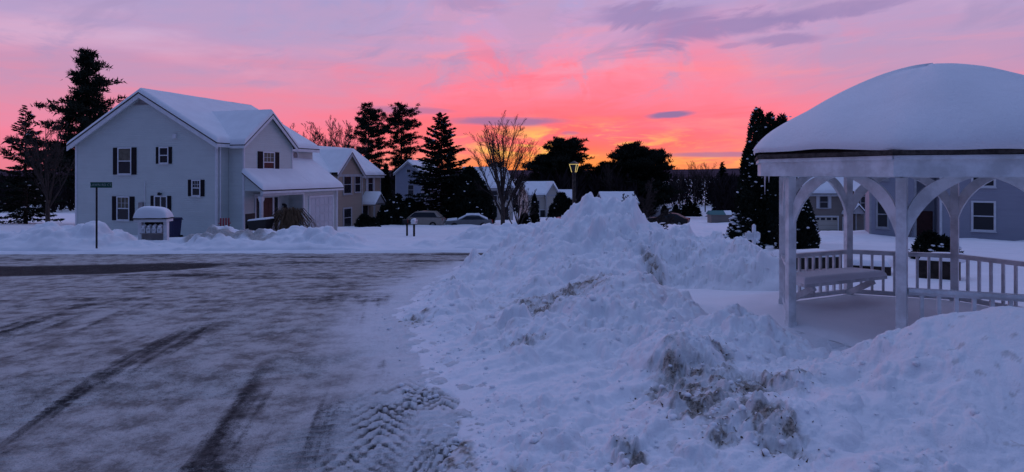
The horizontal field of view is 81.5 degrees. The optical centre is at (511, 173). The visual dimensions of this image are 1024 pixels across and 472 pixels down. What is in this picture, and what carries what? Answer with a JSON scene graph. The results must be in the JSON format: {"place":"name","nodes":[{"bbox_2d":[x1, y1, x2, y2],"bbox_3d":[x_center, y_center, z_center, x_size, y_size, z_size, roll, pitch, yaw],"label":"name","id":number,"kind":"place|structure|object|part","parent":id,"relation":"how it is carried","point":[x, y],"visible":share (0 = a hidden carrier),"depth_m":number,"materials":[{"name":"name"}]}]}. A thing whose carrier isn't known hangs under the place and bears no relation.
{"place":"outdoors","nodes":[
{"label":"outdoors","id":0,"kind":"place"},
{"bbox_2d":[0,252,490,471],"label":"road","id":1,"kind":"structure","parent":0,"point":[256,362],"depth_m":6.62,"materials":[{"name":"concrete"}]},
{"bbox_2d":[0,168,739,178],"bbox_3d":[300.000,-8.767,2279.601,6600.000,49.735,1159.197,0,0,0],"label":"hills","id":2,"kind":"structure","parent":0,"point":[728,170],"depth_m":2099.25,"materials":[{"name":"black plant"}]},
{"bbox_2d":[0,179,1023,351],"bbox_3d":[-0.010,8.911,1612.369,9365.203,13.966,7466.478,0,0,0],"label":"ground","id":3,"kind":"structure","parent":0,"point":[709,301],"depth_m":23.00,"materials":[{"name":"white snow"}]},
{"bbox_2d":[0,105,65,223],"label":"spruce","id":4,"kind":"object","parent":3,"relation":"on","point":[24,209],"visible":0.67,"depth_m":61.53,"materials":[{"name":"green plant"}]},
{"bbox_2d":[4,117,74,221],"bbox_3d":[-36.463,0.469,46.141,5.012,9.929,4.392,0,0,28],"label":"bare tree","id":5,"kind":"object","parent":3,"relation":"on","point":[47,192],"visible":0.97,"depth_m":45.93,"materials":[{"name":"brown plant"}]},
{"bbox_2d":[0,47,126,192],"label":"pine","id":6,"kind":"object","parent":3,"relation":"on","point":[86,108],"visible":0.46,"depth_m":56.61,"materials":[{"name":"green plant"}]},
{"bbox_2d":[90,182,111,247],"bbox_3d":[-16.045,1.911,23.200,0.840,3.180,0.070,0,0,0],"label":"street sign","id":7,"kind":"object","parent":3,"relation":"on","point":[96,185],"visible":0.99,"depth_m":23.19,"materials":[{"name":"metal"}]},
{"bbox_2d":[132,206,174,240],"bbox_3d":[-15.207,2.541,25.200,1.378,2.358,0.720,0,0,-6],"label":"mailbox shelter","id":8,"kind":"object","parent":3,"relation":"on","point":[153,222],"visible":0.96,"depth_m":25.00,"materials":[{"name":"white paint"}]},
{"bbox_2d":[169,217,182,236],"bbox_3d":[-18.552,2.989,32.537,0.651,1.200,0.802,0,0,15],"label":"wheeled bin","id":9,"kind":"object","parent":3,"relation":"on","point":[175,227],"visible":0.46,"depth_m":32.35,"materials":[{"name":"blue plastic"}]},
{"bbox_2d":[66,88,343,236],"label":"white house","id":10,"kind":"structure","parent":3,"relation":"on","point":[200,165],"depth_m":35.70,"materials":[{"name":"plastic"}]},
{"bbox_2d":[115,196,129,220],"bbox_3d":[-23.553,2.111,35.944,1.067,1.497,0.090,0,0,17],"label":"window","id":11,"kind":"structure","parent":10,"relation":"in","point":[122,202],"depth_m":35.99,"materials":[{"name":"white glass"}]},
{"bbox_2d":[117,147,130,174],"bbox_3d":[-23.447,-0.758,35.917,1.141,1.674,0.090,0,0,17],"label":"window","id":12,"kind":"structure","parent":10,"relation":"in","point":[123,154],"depth_m":35.95,"materials":[{"name":"glass"}]},
{"bbox_2d":[154,196,166,207],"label":"window","id":13,"kind":"structure","parent":10,"relation":"in","point":[160,201],"depth_m":35.13,"materials":[{"name":"white paint"}]},
{"bbox_2d":[159,147,168,163],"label":"window","id":14,"kind":"structure","parent":10,"relation":"in","point":[163,151],"depth_m":35.07,"materials":[{"name":"glass"}]},
{"bbox_2d":[190,180,200,196],"bbox_3d":[-18.297,0.835,34.370,0.705,1.000,0.090,0,0,17],"label":"window","id":15,"kind":"structure","parent":10,"relation":"in","point":[195,184],"depth_m":34.39,"materials":[{"name":"white paint"}]},
{"bbox_2d":[263,197,272,228],"bbox_3d":[-14.982,2.480,36.413,0.128,2.040,0.910,0,0,17],"label":"door","id":16,"kind":"structure","parent":10,"relation":"in","point":[267,204],"depth_m":36.43,"materials":[{"name":"red wood"}]},
{"bbox_2d":[263,152,274,168],"bbox_3d":[-14.952,-0.700,36.567,0.090,1.320,1.120,0,0,17],"label":"window","id":17,"kind":"structure","parent":10,"relation":"in","point":[268,157],"depth_m":36.57,"materials":[{"name":"white glass"}]},
{"bbox_2d":[311,196,331,227],"bbox_3d":[-12.800,2.650,39.922,0.050,2.190,2.490,0,0,17],"label":"garage door","id":18,"kind":"structure","parent":10,"relation":"in","point":[319,213],"depth_m":39.88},
{"bbox_2d":[218,218,230,225],"bbox_3d":[-15.880,2.897,32.822,0.620,0.887,0.576,0,0,-25],"label":"toy chair","id":19,"kind":"object","parent":3,"relation":"on","point":[221,223],"visible":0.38,"depth_m":33.01,"materials":[{"name":"red plastic"}]},
{"bbox_2d":[245,213,274,230],"bbox_3d":[-14.079,2.829,33.198,1.274,1.219,0.920,0,0,8],"label":"garden cart","id":20,"kind":"object","parent":3,"relation":"on","point":[252,222],"visible":0.91,"depth_m":32.86,"materials":[{"name":"black plastic"}]},
{"bbox_2d":[0,220,545,251],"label":"snow bank","id":21,"kind":"structure","parent":3,"relation":"on","point":[48,236],"depth_m":24.05,"materials":[{"name":"white snow"}]},
{"bbox_2d":[271,207,316,230],"bbox_3d":[-12.714,3.080,34.101,3.422,2.355,1.640,0,0,0],"label":"weeping shrub","id":22,"kind":"object","parent":3,"relation":"on","point":[288,218],"visible":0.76,"depth_m":33.85,"materials":[{"name":"brown plant"}]},
{"bbox_2d":[290,123,339,146],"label":"bare tree","id":23,"kind":"object","parent":3,"relation":"on","point":[314,136],"visible":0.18,"depth_m":92.91,"materials":[{"name":"brown plant"}]},
{"bbox_2d":[307,119,361,154],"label":"bare tree","id":24,"kind":"object","parent":3,"relation":"on","point":[330,142],"visible":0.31,"depth_m":95.19,"materials":[{"name":"brown plant"}]},
{"bbox_2d":[307,118,370,156],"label":"bare tree","id":25,"kind":"object","parent":3,"relation":"on","point":[349,129],"visible":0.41,"depth_m":98.49,"materials":[{"name":"brown plant"}]},
{"bbox_2d":[313,146,385,226],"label":"tan house","id":26,"kind":"structure","parent":3,"relation":"on","point":[356,174],"depth_m":54.67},
{"bbox_2d":[343,207,351,226],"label":"window","id":27,"kind":"structure","parent":26,"relation":"in","point":[347,211],"depth_m":53.68,"materials":[{"name":"black glass"}]},
{"bbox_2d":[343,174,352,194],"bbox_3d":[-14.841,0.970,53.664,0.090,1.870,1.490,0,0,17],"label":"window","id":28,"kind":"structure","parent":26,"relation":"in","point":[347,181],"depth_m":53.68,"materials":[{"name":"white paint"}]},
{"bbox_2d":[354,176,360,192],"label":"window","id":29,"kind":"structure","parent":26,"relation":"in","point":[357,179],"depth_m":55.29,"materials":[{"name":"black glass"}]},
{"bbox_2d":[363,206,367,213],"bbox_3d":[-14.374,3.950,58.119,0.024,2.100,0.950,0,0,17],"label":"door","id":30,"kind":"structure","parent":26,"relation":"in","point":[365,208],"depth_m":58.16,"materials":[{"name":"black"}]},
{"bbox_2d":[368,178,372,190],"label":"window","id":31,"kind":"structure","parent":26,"relation":"in","point":[370,180],"depth_m":59.09,"materials":[{"name":"black glass"}]},
{"bbox_2d":[354,213,380,226],"bbox_3d":[-12.198,4.340,50.025,2.418,2.227,1.882,0,0,0],"label":"shrub","id":32,"kind":"object","parent":3,"relation":"on","point":[364,220],"visible":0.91,"depth_m":49.66,"materials":[{"name":"green plant"}]},
{"bbox_2d":[0,167,740,216],"bbox_3d":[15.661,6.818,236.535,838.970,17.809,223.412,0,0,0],"label":"woodland","id":33,"kind":"object","parent":3,"relation":"on","point":[721,194],"visible":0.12,"depth_m":141.73,"materials":[{"name":"plant"}]},
{"bbox_2d":[346,101,395,180],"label":"pine","id":34,"kind":"object","parent":3,"relation":"on","point":[368,119],"visible":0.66,"depth_m":105.15,"materials":[{"name":"green plant"}]},
{"bbox_2d":[381,163,392,205],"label":"evergreen tree","id":35,"kind":"object","parent":3,"relation":"on","point":[386,190],"visible":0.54,"depth_m":67.69,"materials":[{"name":"green plant"}]},
{"bbox_2d":[376,197,410,224],"bbox_3d":[-11.396,4.002,57.077,3.740,3.714,2.586,0,0,0],"label":"shrub","id":36,"kind":"object","parent":3,"relation":"on","point":[392,211],"visible":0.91,"depth_m":56.51,"materials":[{"name":"green plant"}]},
{"bbox_2d":[381,101,422,190],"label":"pine","id":37,"kind":"object","parent":3,"relation":"on","point":[395,120],"visible":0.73,"depth_m":109.23,"materials":[{"name":"green plant"}]},
{"bbox_2d":[402,219,410,235],"bbox_3d":[-6.362,3.587,35.987,0.520,1.750,0.245,0,0,0],"label":"mailbox","id":38,"kind":"object","parent":3,"relation":"on","point":[406,221],"visible":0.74,"depth_m":35.90,"materials":[{"name":"black plastic"}]},
{"bbox_2d":[393,193,428,213],"bbox_3d":[-10.614,3.991,60.987,4.782,4.201,2.946,0,0,0],"label":"shrub","id":39,"kind":"object","parent":3,"relation":"on","point":[412,205],"visible":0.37,"depth_m":60.75,"materials":[{"name":"green plant"}]},
{"bbox_2d":[411,218,417,235],"bbox_3d":[-5.883,3.553,35.700,0.265,1.784,0.520,0,0,10],"label":"mailbox","id":40,"kind":"object","parent":3,"relation":"on","point":[414,221],"visible":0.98,"depth_m":35.64,"materials":[{"name":"white paint"}]},
{"bbox_2d":[393,160,443,209],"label":"blue grey house","id":41,"kind":"structure","parent":3,"relation":"on","point":[402,178],"depth_m":100.87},
{"bbox_2d":[408,185,413,194],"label":"window","id":42,"kind":"structure","parent":41,"relation":"in","point":[410,188],"depth_m":100.56,"materials":[{"name":"black glass"}]},
{"bbox_2d":[399,210,445,224],"bbox_3d":[-8.854,4.405,57.499,4.647,1.675,1.860,0,0,4],"label":"parked car","id":43,"kind":"object","parent":3,"relation":"on","point":[424,217],"visible":0.44,"depth_m":56.64,"materials":[{"name":"beige paint"}]},
{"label":"side window","id":44,"kind":"part","parent":43,"relation":"part of","materials":[{"name":"black glass"}]},
{"bbox_2d":[404,112,470,219],"bbox_3d":[-8.033,-0.105,63.416,9.704,13.025,9.258,0,0,0],"label":"spruce","id":45,"kind":"object","parent":3,"relation":"on","point":[444,165],"visible":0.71,"depth_m":62.35,"materials":[{"name":"green plant"}]},
{"bbox_2d":[445,213,492,224],"bbox_3d":[-4.214,4.655,58.501,4.640,1.532,1.860,0,0,-3],"label":"parked car","id":46,"kind":"object","parent":3,"relation":"on","point":[474,218],"visible":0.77,"depth_m":57.69,"materials":[{"name":"grey paint"}]},
{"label":"side window","id":47,"kind":"part","parent":46,"relation":"part of","materials":[{"name":"black glass"}]},
{"bbox_2d":[445,166,497,223],"bbox_3d":[-4.134,2.553,61.172,5.449,7.076,4.667,0,0,0],"label":"evergreen tree","id":48,"kind":"object","parent":3,"relation":"on","point":[470,197],"visible":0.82,"depth_m":59.98,"materials":[{"name":"green plant"}]},
{"bbox_2d":[462,163,514,219],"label":"cream house","id":49,"kind":"structure","parent":3,"relation":"on","point":[491,183],"depth_m":86.04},
{"bbox_2d":[492,190,497,200],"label":"window","id":50,"kind":"structure","parent":49,"relation":"in","point":[494,192],"depth_m":85.31,"materials":[{"name":"white paint"}]},
{"bbox_2d":[465,111,539,224],"bbox_3d":[-0.595,0.427,36.239,4.703,8.643,5.101,0,0,0],"label":"bare tree","id":51,"kind":"object","parent":3,"relation":"on","point":[493,148],"visible":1,"depth_m":36.02,"materials":[{"name":"brown plant"}]},
{"bbox_2d":[492,176,537,224],"bbox_3d":[0.185,2.705,44.404,3.475,5.209,4.020,0,0,0],"label":"bare tree","id":52,"kind":"object","parent":3,"relation":"on","point":[517,218],"visible":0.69,"depth_m":44.02,"materials":[{"name":"brown plant"}]},
{"bbox_2d":[513,170,524,212],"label":"spruce","id":53,"kind":"object","parent":3,"relation":"on","point":[516,192],"visible":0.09,"depth_m":184.53,"materials":[{"name":"green plant"}]},
{"bbox_2d":[519,213,530,223],"bbox_3d":[0.949,4.018,45.004,1.247,2.291,1.229,0,0,0],"label":"shrub","id":54,"kind":"object","parent":3,"relation":"on","point":[527,219],"visible":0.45,"depth_m":44.77,"materials":[{"name":"green plant"}]},
{"bbox_2d":[520,153,547,178],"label":"pine","id":55,"kind":"object","parent":3,"relation":"on","point":[534,173],"visible":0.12,"depth_m":153.65,"materials":[{"name":"green plant"}]},
{"bbox_2d":[529,193,539,222],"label":"columnar evergreen","id":56,"kind":"object","parent":3,"relation":"on","point":[534,217],"visible":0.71,"depth_m":45.83,"materials":[{"name":"green plant"}]},
{"bbox_2d":[516,181,558,216],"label":"cream house","id":57,"kind":"structure","parent":3,"relation":"on","point":[545,191],"depth_m":106.81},
{"bbox_2d":[540,210,544,216],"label":"door","id":58,"kind":"structure","parent":57,"relation":"in","point":[542,212],"depth_m":106.76,"materials":[{"name":"black"}]},
{"bbox_2d":[515,136,597,186],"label":"pine","id":59,"kind":"object","parent":3,"relation":"on","point":[562,153],"visible":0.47,"depth_m":147.29,"materials":[{"name":"green plant"}]},
{"bbox_2d":[546,190,571,219],"bbox_3d":[3.428,3.035,40.988,2.513,3.792,1.965,0,0,0],"label":"shrub","id":60,"kind":"object","parent":3,"relation":"on","point":[560,205],"visible":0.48,"depth_m":40.70,"materials":[{"name":"green plant"}]},
{"bbox_2d":[558,189,571,197],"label":"grey house","id":61,"kind":"structure","parent":3,"relation":"on","point":[568,192],"depth_m":119.47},
{"bbox_2d":[569,161,578,203],"bbox_3d":[3.136,1.874,30.001,0.397,5.080,0.396,0,0,25],"label":"street lamp","id":62,"kind":"object","parent":3,"relation":"on","point":[573,165],"visible":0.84,"depth_m":29.93,"materials":[{"name":"black metal"}]},
{"bbox_2d":[582,160,614,195],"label":"pine","id":63,"kind":"object","parent":3,"relation":"on","point":[597,169],"visible":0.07,"depth_m":152.78,"materials":[{"name":"plant"}]},
{"bbox_2d":[597,191,639,203],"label":"house","id":64,"kind":"structure","parent":3,"relation":"on","point":[608,194],"depth_m":122.48,"materials":[{"name":"white"}]},
{"bbox_2d":[594,140,684,216],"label":"pine","id":65,"kind":"object","parent":3,"relation":"on","point":[639,164],"visible":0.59,"depth_m":145.71,"materials":[{"name":"green plant"}]},
{"bbox_2d":[621,178,677,229],"bbox_3d":[6.330,2.176,29.038,3.084,4.065,3.085,0,0,0],"label":"bare tree","id":66,"kind":"object","parent":3,"relation":"on","point":[647,208],"visible":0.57,"depth_m":28.56,"materials":[{"name":"brown plant"}]},
{"bbox_2d":[647,205,661,217],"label":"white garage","id":67,"kind":"structure","parent":3,"relation":"on","point":[658,212],"depth_m":150.23,"materials":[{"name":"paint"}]},
{"bbox_2d":[661,204,666,212],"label":"cone shrub","id":68,"kind":"object","parent":3,"relation":"on","point":[664,206],"visible":0.42,"depth_m":171.55,"materials":[{"name":"green plant"}]},
{"bbox_2d":[647,213,689,224],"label":"parked car","id":69,"kind":"object","parent":3,"relation":"on","point":[679,219],"visible":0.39,"depth_m":66.85,"materials":[{"name":"black metal"}]},
{"bbox_2d":[671,204,680,213],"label":"cone shrub","id":70,"kind":"object","parent":3,"relation":"on","point":[675,207],"visible":0.66,"depth_m":169.49,"materials":[{"name":"green plant"}]},
{"bbox_2d":[667,168,691,208],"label":"bare tree","id":71,"kind":"object","parent":3,"relation":"on","point":[679,181],"visible":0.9,"depth_m":239.86,"materials":[{"name":"grey plant"}]},
{"bbox_2d":[680,204,691,216],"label":"conifer","id":72,"kind":"object","parent":3,"relation":"on","point":[684,211],"visible":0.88,"depth_m":175.29,"materials":[{"name":"green plant"}]},
{"bbox_2d":[686,199,693,214],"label":"conifer","id":73,"kind":"object","parent":3,"relation":"on","point":[689,203],"visible":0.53,"depth_m":179.51,"materials":[{"name":"green plant"}]},
{"bbox_2d":[689,201,701,216],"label":"conifer","id":74,"kind":"object","parent":3,"relation":"on","point":[695,208],"visible":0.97,"depth_m":177.54,"materials":[{"name":"green plant"}]},
{"bbox_2d":[684,160,708,201],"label":"bare tree","id":75,"kind":"object","parent":3,"relation":"on","point":[693,176],"visible":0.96,"depth_m":240.01,"materials":[{"name":"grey plant"}]},
{"bbox_2d":[693,162,716,211],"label":"bare tree","id":76,"kind":"object","parent":3,"relation":"on","point":[706,174],"visible":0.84,"depth_m":244.84,"materials":[{"name":"grey plant"}]},
{"bbox_2d":[392,192,1023,471],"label":"snow pile","id":77,"kind":"object","parent":3,"relation":"on","point":[973,360],"visible":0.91,"depth_m":5.14,"materials":[{"name":"white snow"}]},
{"bbox_2d":[403,255,819,465],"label":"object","id":78,"kind":"object","parent":77,"relation":"on","point":[705,398],"visible":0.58,"depth_m":4.33,"materials":[{"name":"brown plant"}]},
{"bbox_2d":[375,215,979,471],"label":"snow clods","id":79,"kind":"object","parent":77,"relation":"on","point":[765,451],"visible":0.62,"depth_m":4.74,"materials":[{"name":"white snow"}]},
{"bbox_2d":[706,210,731,222],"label":"shed","id":80,"kind":"structure","parent":3,"relation":"on","point":[716,216],"depth_m":99.00,"materials":[{"name":"grey"}]},
{"bbox_2d":[711,162,728,208],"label":"spruce","id":81,"kind":"object","parent":3,"relation":"on","point":[722,171],"visible":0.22,"depth_m":229.62,"materials":[{"name":"green plant"}]},
{"bbox_2d":[725,211,742,234],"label":"snow-covered tree","id":82,"kind":"object","parent":3,"relation":"on","point":[733,223],"visible":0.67,"depth_m":26.84,"materials":[{"name":"green plant"}]},
{"bbox_2d":[722,231,766,248],"bbox_3d":[8.898,3.055,23.495,2.377,1.725,1.396,0,0,0],"label":"shrub","id":83,"kind":"object","parent":3,"relation":"on","point":[734,234],"visible":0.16,"depth_m":23.35,"materials":[{"name":"green plant"}]},
{"bbox_2d":[745,224,759,244],"bbox_3d":[8.707,2.602,21.499,0.580,1.600,0.156,0,0,-10],"label":"fire hydrant","id":84,"kind":"object","parent":3,"relation":"on","point":[753,235],"visible":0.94,"depth_m":21.45,"materials":[{"name":"white paint"}]},
{"bbox_2d":[734,107,797,244],"bbox_3d":[11.635,0.515,26.748,3.232,7.210,2.445,0,0,0],"label":"arborvitae","id":85,"kind":"object","parent":3,"relation":"on","point":[758,205],"visible":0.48,"depth_m":26.57,"materials":[{"name":"green plant"}]},
{"bbox_2d":[770,188,821,248],"bbox_3d":[11.243,2.180,23.535,1.930,3.475,1.528,0,0,19],"label":"arborvitae","id":86,"kind":"object","parent":3,"relation":"on","point":[807,234],"visible":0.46,"depth_m":23.17,"materials":[{"name":"green plant"}]},
{"bbox_2d":[772,248,838,268],"bbox_3d":[7.986,2.291,16.148,1.551,0.466,0.880,0,0,-15],"label":"timber edging","id":87,"kind":"object","parent":3,"relation":"on","point":[776,252],"visible":0.38,"depth_m":15.78,"materials":[{"name":"wood"}]},
{"bbox_2d":[798,177,864,230],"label":"house","id":88,"kind":"structure","parent":3,"relation":"on","point":[826,204],"depth_m":57.42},
{"bbox_2d":[819,196,828,208],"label":"window","id":89,"kind":"structure","parent":88,"relation":"in","point":[823,200],"depth_m":57.43,"materials":[{"name":"glass"}]},
{"bbox_2d":[815,217,837,230],"bbox_3d":[30.352,4.970,57.432,2.250,1.626,0.034,0,0,1],"label":"garage door","id":90,"kind":"structure","parent":88,"relation":"in","point":[823,222],"depth_m":57.43,"materials":[{"name":"beige metal"}]},
{"bbox_2d":[860,196,864,209],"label":"window","id":91,"kind":"structure","parent":88,"relation":"in","point":[862,202],"depth_m":56.67,"materials":[{"name":"glass"}]},
{"bbox_2d":[853,257,892,275],"bbox_3d":[9.154,2.347,15.183,0.971,0.403,0.880,0,0,38],"label":"timber edging","id":92,"kind":"object","parent":3,"relation":"on","point":[877,263],"visible":0.58,"depth_m":14.86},
{"bbox_2d":[753,63,1023,348],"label":"gazebo","id":93,"kind":"object","parent":3,"relation":"on","point":[952,126],"visible":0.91,"depth_m":7.18,"materials":[{"name":"white paint"}]},
{"bbox_2d":[908,229,963,258],"bbox_3d":[13.614,2.707,19.026,1.647,1.902,1.276,0,0,0],"label":"shrub","id":94,"kind":"object","parent":3,"relation":"on","point":[928,241],"visible":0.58,"depth_m":18.85,"materials":[{"name":"green plant"}]},
{"bbox_2d":[919,252,965,280],"bbox_3d":[10.266,2.184,14.137,0.879,0.613,0.798,0,0,-41],"label":"timber edging","id":95,"kind":"object","parent":3,"relation":"on","point":[934,268],"visible":0.4,"depth_m":13.89,"materials":[{"name":"wood"}]},
{"bbox_2d":[865,177,1023,240],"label":"grey house","id":96,"kind":"structure","parent":3,"relation":"on","point":[993,210],"depth_m":33.26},
{"bbox_2d":[875,200,888,228],"bbox_3d":[22.342,2.450,35.821,0.740,1.740,0.090,0,0,29],"label":"window","id":97,"kind":"structure","parent":96,"relation":"in","point":[882,219],"depth_m":35.87,"materials":[{"name":"glass"}]},
{"bbox_2d":[917,211,932,236],"bbox_3d":[25.001,3.650,35.992,0.800,2.800,0.060,0,0,29],"label":"door","id":98,"kind":"structure","parent":96,"relation":"in","point":[925,219],"depth_m":35.95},
{"bbox_2d":[970,201,996,232],"bbox_3d":[26.212,2.370,33.012,1.160,1.740,0.090,0,0,29],"label":"window","id":99,"kind":"structure","parent":96,"relation":"in","point":[983,213],"depth_m":33.03,"materials":[{"name":"black glass"}]},
{"bbox_2d":[971,178,995,187],"bbox_3d":[26.212,-0.030,33.012,1.160,1.640,0.090,0,0,29],"label":"window","id":100,"kind":"structure","parent":96,"relation":"in","point":[992,184],"depth_m":32.88,"materials":[{"name":"white paint"}]},
{"bbox_2d":[0,0,1023,170],"label":"sky","id":101,"kind":"structure","parent":0,"point":[685,78],"materials":[{"name":"pink"}]}
]}

